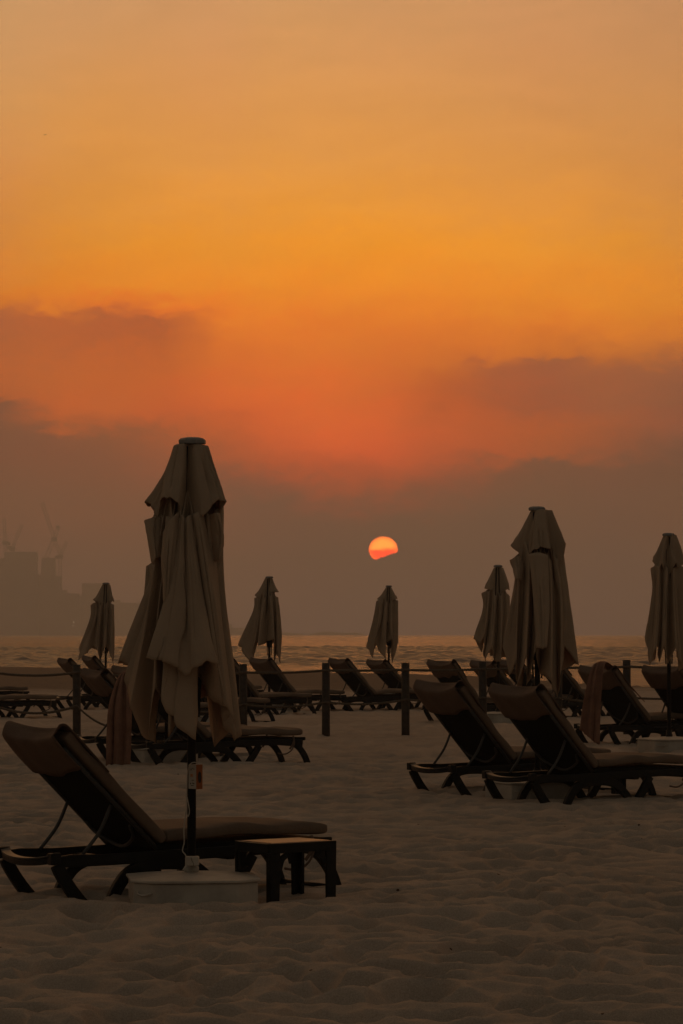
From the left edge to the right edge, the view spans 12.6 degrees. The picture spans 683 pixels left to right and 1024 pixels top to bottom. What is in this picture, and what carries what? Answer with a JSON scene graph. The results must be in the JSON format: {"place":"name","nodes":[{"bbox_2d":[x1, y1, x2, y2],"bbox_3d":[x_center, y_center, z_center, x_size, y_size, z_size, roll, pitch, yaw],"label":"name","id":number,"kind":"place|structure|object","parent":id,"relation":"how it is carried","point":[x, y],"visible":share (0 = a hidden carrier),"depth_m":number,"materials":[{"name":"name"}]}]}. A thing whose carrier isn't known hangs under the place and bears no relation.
{"place":"outdoors","nodes":[
{"label":"outdoors","id":0,"kind":"place"},
{"bbox_2d":[0,552,37,573],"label":"apartment tower","id":1,"kind":"structure","parent":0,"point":[18,562],"depth_m":5200.77,"materials":[{"name":"concrete"}]},
{"bbox_2d":[2,518,10,550],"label":"tower crane","id":2,"kind":"object","parent":1,"relation":"on","point":[6,542],"visible":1,"depth_m":5215.32,"materials":[{"name":"metal"}]},
{"bbox_2d":[7,525,22,551],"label":"tower crane","id":3,"kind":"object","parent":1,"relation":"on","point":[11,548],"visible":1,"depth_m":5223.03,"materials":[{"name":"metal"}]},
{"bbox_2d":[198,696,209,721],"bbox_3d":[-2.025,2.039,46.956,0.676,2.494,0.676,1,-2,-20],"label":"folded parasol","id":4,"kind":"object","parent":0,"point":[200,718],"visible":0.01,"depth_m":46.55,"materials":[{"name":"fabric"}]},
{"bbox_2d":[282,631,362,634],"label":"hills","id":5,"kind":"structure","parent":0,"point":[318,633],"depth_m":5680.26,"materials":[{"name":"grey"}]},
{"bbox_2d":[0,635,677,686],"bbox_3d":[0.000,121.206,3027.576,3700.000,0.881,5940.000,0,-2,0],"label":"sea","id":6,"kind":"structure","parent":0,"point":[305,652],"depth_m":293.55,"materials":[{"name":"grey liquid"}]},
{"bbox_2d":[0,667,682,1023],"bbox_3d":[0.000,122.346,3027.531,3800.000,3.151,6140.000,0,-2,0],"label":"sand","id":7,"kind":"structure","parent":0,"point":[451,904],"depth_m":15.63,"materials":[{"name":"beige sand"}]},
{"bbox_2d":[0,686,29,699],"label":"sun lounger","id":8,"kind":"object","parent":7,"relation":"on","point":[19,689],"visible":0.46,"depth_m":60.06,"materials":[{"name":"plastic"}]},
{"bbox_2d":[0,694,61,717],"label":"sun lounger","id":9,"kind":"object","parent":7,"relation":"on","point":[7,700],"visible":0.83,"depth_m":51.33,"materials":[{"name":"plastic"}]},
{"bbox_2d":[0,574,80,635],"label":"apartment tower","id":10,"kind":"structure","parent":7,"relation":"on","point":[35,604],"depth_m":5069.27,"materials":[{"name":"concrete"}]},
{"bbox_2d":[55,541,67,575],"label":"tower crane","id":11,"kind":"object","parent":10,"relation":"on","point":[59,556],"visible":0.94,"depth_m":5177.87,"materials":[{"name":"metal"}]},
{"bbox_2d":[41,558,56,575],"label":"apartment tower","id":12,"kind":"structure","parent":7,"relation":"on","point":[48,566],"depth_m":5240.44,"materials":[{"name":"concrete"}]},
{"bbox_2d":[41,502,61,557],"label":"tower crane","id":13,"kind":"object","parent":12,"relation":"on","point":[53,538],"visible":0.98,"depth_m":5263.24,"materials":[{"name":"metal"}]},
{"bbox_2d":[73,665,80,734],"bbox_3d":[-3.555,2.652,41.629,0.110,1.201,0.110,0,-2,0],"label":"rope post","id":14,"kind":"object","parent":7,"relation":"on","point":[76,701],"visible":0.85,"depth_m":41.59,"materials":[{"name":"brown wood"}]},
{"bbox_2d":[0,671,76,676],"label":"rope","id":15,"kind":"object","parent":14,"relation":"attached to","point":[37,675],"visible":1,"depth_m":41.57,"materials":[{"name":"brown fabric"}]},
{"bbox_2d":[0,705,76,714],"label":"rope","id":16,"kind":"object","parent":14,"relation":"attached to","point":[39,713],"visible":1,"depth_m":41.55,"materials":[{"name":"brown fabric"}]},
{"bbox_2d":[77,705,105,725],"bbox_3d":[-2.977,2.736,41.564,1.155,0.339,0.034,0,-2,0],"label":"rope","id":17,"kind":"object","parent":14,"relation":"attached to","point":[87,715],"visible":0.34,"depth_m":41.55,"materials":[{"name":"brown fabric"}]},
{"bbox_2d":[55,657,107,709],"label":"sun lounger","id":18,"kind":"object","parent":7,"relation":"on","point":[66,665],"visible":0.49,"depth_m":56.88,"materials":[{"name":"plastic"}]},
{"bbox_2d":[81,583,101,634],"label":"apartment tower","id":19,"kind":"structure","parent":7,"relation":"on","point":[90,591],"depth_m":5198.39,"materials":[{"name":"concrete"}]},
{"bbox_2d":[81,655,105,707],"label":"sun lounger","id":20,"kind":"object","parent":7,"relation":"on","point":[94,662],"visible":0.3,"depth_m":59.09,"materials":[{"name":"plastic"}]},
{"bbox_2d":[78,582,114,667],"bbox_3d":[-4.961,2.713,63.916,0.884,2.522,0.694,1,-2,-20],"label":"folded parasol","id":21,"kind":"object","parent":7,"relation":"on","point":[99,635],"visible":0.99,"depth_m":63.88,"materials":[{"name":"beige fabric"}]},
{"bbox_2d":[111,665,208,722],"bbox_3d":[-2.375,2.698,44.590,1.882,1.000,0.669,1,-3,-28],"label":"sun lounger","id":22,"kind":"object","parent":7,"relation":"on","point":[115,669],"visible":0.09,"depth_m":44.44,"materials":[{"name":"plastic"}]},
{"bbox_2d":[132,562,197,762],"bbox_3d":[-1.893,1.451,32.568,0.676,2.453,0.676,2,-3,-34],"label":"folded parasol","id":23,"kind":"object","parent":7,"relation":"on","point":[142,755],"depth_m":32.27,"materials":[{"name":"fabric"}]},
{"bbox_2d":[78,668,252,759],"bbox_3d":[-1.879,2.182,33.048,1.882,1.048,0.669,1,-2,-25],"label":"sun lounger","id":24,"kind":"object","parent":7,"relation":"on","point":[101,684],"visible":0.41,"depth_m":32.73,"materials":[{"name":"plastic"}]},
{"bbox_2d":[0,721,341,899],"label":"sun lounger","id":25,"kind":"object","parent":7,"relation":"on","point":[64,762],"visible":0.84,"depth_m":16.78,"materials":[{"name":"plastic"}]},
{"bbox_2d":[111,600,244,634],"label":"apartment tower","id":26,"kind":"structure","parent":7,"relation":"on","point":[124,614],"depth_m":5301.67,"materials":[{"name":"concrete"}]},
{"bbox_2d":[118,437,260,905],"bbox_3d":[-0.812,0.864,16.372,0.732,2.523,0.683,0,-2,-7],"label":"folded parasol","id":27,"kind":"object","parent":7,"relation":"on","point":[177,653],"visible":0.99,"depth_m":16.25,"materials":[{"name":"beige fabric"}]},
{"bbox_2d":[182,762,197,869],"bbox_3d":[-0.809,1.592,16.261,0.092,0.564,0.069,2,-3,-34],"label":"cable","id":28,"kind":"object","parent":27,"relation":"hanging from","point":[186,810],"visible":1,"depth_m":16.27,"materials":[{"name":"plastic"}]},
{"bbox_2d":[186,856,198,865],"bbox_3d":[-0.781,1.831,16.269,0.068,0.048,0.073,0,-2,0],"label":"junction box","id":29,"kind":"object","parent":27,"relation":"attached to","point":[192,860],"visible":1,"depth_m":16.24,"materials":[{"name":"white plastic"}]},
{"bbox_2d":[188,764,202,788],"bbox_3d":[-0.767,1.390,16.286,0.060,0.129,0.048,-2,-3,40],"label":"label","id":30,"kind":"object","parent":27,"relation":"attached to","point":[195,778],"visible":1,"depth_m":16.27,"materials":[{"name":"white paper"}]},
{"bbox_2d":[131,694,309,764],"bbox_3d":[-1.281,2.142,31.677,1.882,1.032,0.669,1,-3,-27],"label":"sun lounger","id":31,"kind":"object","parent":7,"relation":"on","point":[278,735],"visible":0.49,"depth_m":31.55,"materials":[{"name":"plastic"}]},
{"bbox_2d":[106,671,131,765],"bbox_3d":[-2.093,2.064,31.007,0.224,0.974,0.714,-1,-2,25],"label":"towel","id":32,"kind":"object","parent":31,"relation":"hanging from","point":[118,734],"visible":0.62,"depth_m":30.75,"materials":[{"name":"red fabric"}]},
{"bbox_2d":[200,696,274,721],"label":"sun lounger","id":33,"kind":"object","parent":7,"relation":"on","point":[251,700],"visible":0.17,"depth_m":48.57,"materials":[{"name":"plastic"}]},
{"bbox_2d":[239,664,246,724],"bbox_3d":[-1.320,2.647,41.628,0.110,1.212,0.110,0,-2,0],"label":"rope post","id":34,"kind":"object","parent":7,"relation":"on","point":[243,695],"visible":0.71,"depth_m":41.59,"materials":[{"name":"brown wood"}]},
{"bbox_2d":[243,669,325,673],"bbox_3d":[-0.763,2.142,41.588,1.116,0.068,0.038,0,-2,0],"label":"rope","id":35,"kind":"object","parent":34,"relation":"attached to","point":[281,672],"visible":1,"depth_m":41.58,"materials":[{"name":"brown fabric"}]},
{"bbox_2d":[243,701,325,707],"bbox_3d":[-0.763,2.581,41.571,1.116,0.098,0.034,0,-2,0],"label":"rope","id":36,"kind":"object","parent":34,"relation":"attached to","point":[303,705],"visible":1,"depth_m":41.56,"materials":[{"name":"brown fabric"}]},
{"bbox_2d":[254,685,262,692],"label":"sun lounger","id":37,"kind":"object","parent":7,"relation":"on","point":[258,687],"visible":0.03,"depth_m":61.82,"materials":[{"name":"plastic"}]},
{"bbox_2d":[238,576,295,709],"bbox_3d":[-1.369,2.435,56.939,0.989,2.517,0.771,1,-2,-20],"label":"folded parasol","id":38,"kind":"object","parent":7,"relation":"on","point":[263,625],"visible":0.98,"depth_m":56.91,"materials":[{"name":"beige fabric"}]},
{"bbox_2d":[233,658,316,714],"bbox_3d":[-1.370,3.023,53.208,1.882,1.062,0.669,2,-3,-34],"label":"sun lounger","id":39,"kind":"object","parent":7,"relation":"on","point":[252,691],"visible":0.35,"depth_m":53.08,"materials":[{"name":"plastic"}]},
{"bbox_2d":[235,837,335,902],"bbox_3d":[-0.299,1.943,16.556,0.440,0.381,0.330,2,-3,-38],"label":"side table","id":40,"kind":"object","parent":7,"relation":"on","point":[292,850],"visible":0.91,"depth_m":16.52,"materials":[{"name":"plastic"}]},
{"bbox_2d":[249,657,348,710],"bbox_3d":[-0.795,3.148,56.123,1.882,1.048,0.669,2,-3,-35],"label":"sun lounger","id":41,"kind":"object","parent":7,"relation":"on","point":[277,682],"visible":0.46,"depth_m":55.86,"materials":[{"name":"plastic"}]},
{"bbox_2d":[322,663,329,735],"bbox_3d":[-0.209,2.640,41.632,0.110,1.227,0.110,0,-3,0],"label":"rope post","id":42,"kind":"object","parent":7,"relation":"on","point":[325,706],"visible":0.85,"depth_m":41.59,"materials":[{"name":"brown wood"}]},
{"bbox_2d":[326,669,405,671],"bbox_3d":[0.325,2.123,41.589,1.076,0.046,0.038,0,-2,0],"label":"rope","id":43,"kind":"object","parent":42,"relation":"attached to","point":[358,670],"visible":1,"depth_m":41.58,"materials":[{"name":"brown fabric"}]},
{"bbox_2d":[326,699,405,704],"bbox_3d":[0.325,2.547,41.572,1.076,0.095,0.034,0,-2,0],"label":"rope","id":44,"kind":"object","parent":42,"relation":"attached to","point":[377,703],"visible":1,"depth_m":41.56,"materials":[{"name":"brown fabric"}]},
{"bbox_2d":[328,658,423,710],"bbox_3d":[0.647,3.183,56.795,1.882,1.032,0.669,1,-3,-31],"label":"sun lounger","id":45,"kind":"object","parent":7,"relation":"on","point":[362,689],"visible":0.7,"depth_m":56.49,"materials":[{"name":"plastic"}]},
{"bbox_2d":[366,585,397,693],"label":"folded parasol","id":46,"kind":"object","parent":7,"relation":"on","point":[383,632],"visible":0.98,"depth_m":66.91,"materials":[{"name":"beige fabric"}]},
{"bbox_2d":[366,659,420,708],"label":"sun lounger","id":47,"kind":"object","parent":7,"relation":"on","point":[390,679],"visible":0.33,"depth_m":57.87,"materials":[{"name":"plastic"}]},
{"bbox_2d":[401,663,409,734],"bbox_3d":[0.859,2.638,41.632,0.110,1.231,0.110,0,-3,0],"label":"rope post","id":48,"kind":"object","parent":7,"relation":"on","point":[405,717],"visible":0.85,"depth_m":41.60,"materials":[{"name":"brown wood"}]},
{"bbox_2d":[405,668,482,671],"bbox_3d":[1.378,2.116,41.589,1.047,0.053,0.038,0,-2,0],"label":"rope","id":49,"kind":"object","parent":48,"relation":"attached to","point":[447,670],"visible":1,"depth_m":41.58,"materials":[{"name":"brown fabric"}]},
{"bbox_2d":[422,659,495,720],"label":"sun lounger","id":50,"kind":"object","parent":7,"relation":"on","point":[449,677],"visible":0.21,"depth_m":48.83,"materials":[{"name":"plastic"}]},
{"bbox_2d":[478,661,486,713],"bbox_3d":[1.897,2.629,41.632,0.110,1.249,0.110,0,-3,0],"label":"rope post","id":51,"kind":"object","parent":7,"relation":"on","point":[482,684],"visible":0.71,"depth_m":41.60,"materials":[{"name":"brown wood"}]},
{"bbox_2d":[405,697,482,701],"bbox_3d":[1.378,2.511,41.573,1.046,0.076,0.034,0,-2,0],"label":"rope","id":52,"kind":"object","parent":51,"relation":"attached to","point":[417,700],"visible":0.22,"depth_m":41.56,"materials":[{"name":"brown fabric"}]},
{"bbox_2d":[483,667,534,669],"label":"rope","id":53,"kind":"object","parent":51,"relation":"attached to","point":[514,668],"visible":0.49,"depth_m":41.58,"materials":[{"name":"brown fabric"}]},
{"bbox_2d":[473,565,512,723],"bbox_3d":[2.440,2.090,48.556,0.702,2.528,0.686,1,-2,-20],"label":"folded parasol","id":54,"kind":"object","parent":7,"relation":"on","point":[490,631],"visible":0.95,"depth_m":48.50,"materials":[{"name":"beige fabric"}]},
{"bbox_2d":[407,679,610,794],"bbox_3d":[1.491,1.967,26.838,1.882,1.048,0.669,2,-3,-34],"label":"sun lounger","id":55,"kind":"object","parent":7,"relation":"on","point":[459,712],"visible":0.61,"depth_m":26.47,"materials":[{"name":"plastic"}]},
{"bbox_2d":[469,660,577,716],"bbox_3d":[3.010,2.974,51.627,1.882,1.032,0.669,2,-3,-34],"label":"sun lounger","id":56,"kind":"object","parent":7,"relation":"on","point":[491,676],"visible":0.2,"depth_m":51.20,"materials":[{"name":"plastic"}]},
{"bbox_2d":[483,506,578,799],"bbox_3d":[1.615,1.199,25.874,0.733,2.496,0.704,1,-3,-29],"label":"folded parasol","id":57,"kind":"object","parent":7,"relation":"on","point":[539,634],"visible":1,"depth_m":25.79,"materials":[{"name":"beige fabric"}]},
{"bbox_2d":[500,660,585,708],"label":"sun lounger","id":58,"kind":"object","parent":7,"relation":"on","point":[512,675],"visible":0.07,"depth_m":57.32,"materials":[{"name":"plastic"}]},
{"bbox_2d":[482,683,682,804],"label":"sun lounger","id":59,"kind":"object","parent":7,"relation":"on","point":[536,716],"visible":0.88,"depth_m":25.11,"materials":[{"name":"plastic"}]},
{"bbox_2d":[543,669,636,716],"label":"sun lounger","id":60,"kind":"object","parent":7,"relation":"on","point":[570,685],"visible":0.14,"depth_m":51.76,"materials":[{"name":"plastic"}]},
{"bbox_2d":[588,779,647,793],"bbox_3d":[2.372,2.280,26.531,0.400,0.381,0.360,2,-3,-35],"label":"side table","id":61,"kind":"object","parent":7,"relation":"on","point":[622,781],"visible":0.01,"depth_m":26.53,"materials":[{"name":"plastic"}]},
{"bbox_2d":[623,660,630,733],"bbox_3d":[3.834,2.619,41.632,0.110,1.267,0.110,0,-3,0],"label":"rope post","id":62,"kind":"object","parent":7,"relation":"on","point":[627,673],"visible":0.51,"depth_m":41.61,"materials":[{"name":"brown wood"}]},
{"bbox_2d":[566,665,626,668],"bbox_3d":[3.366,2.083,41.590,0.938,0.054,0.038,0,-2,0],"label":"rope","id":63,"kind":"object","parent":62,"relation":"attached to","point":[576,667],"visible":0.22,"depth_m":41.58,"materials":[{"name":"brown fabric"}]},
{"bbox_2d":[637,697,660,699],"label":"rope","id":64,"kind":"object","parent":62,"relation":"attached to","point":[645,698],"visible":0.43,"depth_m":41.56,"materials":[{"name":"brown fabric"}]},
{"bbox_2d":[627,665,677,668],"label":"rope","id":65,"kind":"object","parent":62,"relation":"attached to","point":[629,666],"visible":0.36,"depth_m":41.58,"materials":[{"name":"brown fabric"}]},
{"bbox_2d":[574,665,682,744],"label":"sun lounger","id":66,"kind":"object","parent":7,"relation":"on","point":[624,708],"visible":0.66,"depth_m":37.69,"materials":[{"name":"plastic"}]},
{"bbox_2d":[580,661,644,743],"bbox_3d":[3.271,2.296,37.404,0.187,0.996,1.124,-2,-3,40],"label":"towel","id":67,"kind":"object","parent":66,"relation":"on","point":[590,719],"visible":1,"depth_m":37.08,"materials":[{"name":"red fabric"}]},
{"bbox_2d":[636,533,682,752],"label":"folded parasol","id":68,"kind":"object","parent":7,"relation":"on","point":[664,628],"visible":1,"depth_m":35.51,"materials":[{"name":"beige fabric"}]},
{"bbox_2d":[638,665,682,737],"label":"sun lounger","id":69,"kind":"object","parent":7,"relation":"on","point":[655,678],"visible":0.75,"depth_m":37.89,"materials":[{"name":"plastic"}]},
{"bbox_3d":[2.908,2.625,41.630,0.110,1.256,0.110,0,-2,0],"label":"rope post","id":70,"kind":"object","parent":7,"relation":"on","visible":0},
{"bbox_2d":[558,697,582,701],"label":"rope","id":71,"kind":"object","parent":70,"relation":"attached to","point":[575,700],"visible":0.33,"depth_m":41.56,"materials":[{"name":"brown fabric"}]},
{"bbox_2d":[0,0,682,634],"label":"sky","id":72,"kind":"structure","parent":0,"point":[408,274],"materials":[{"name":"orange"}]}
]}

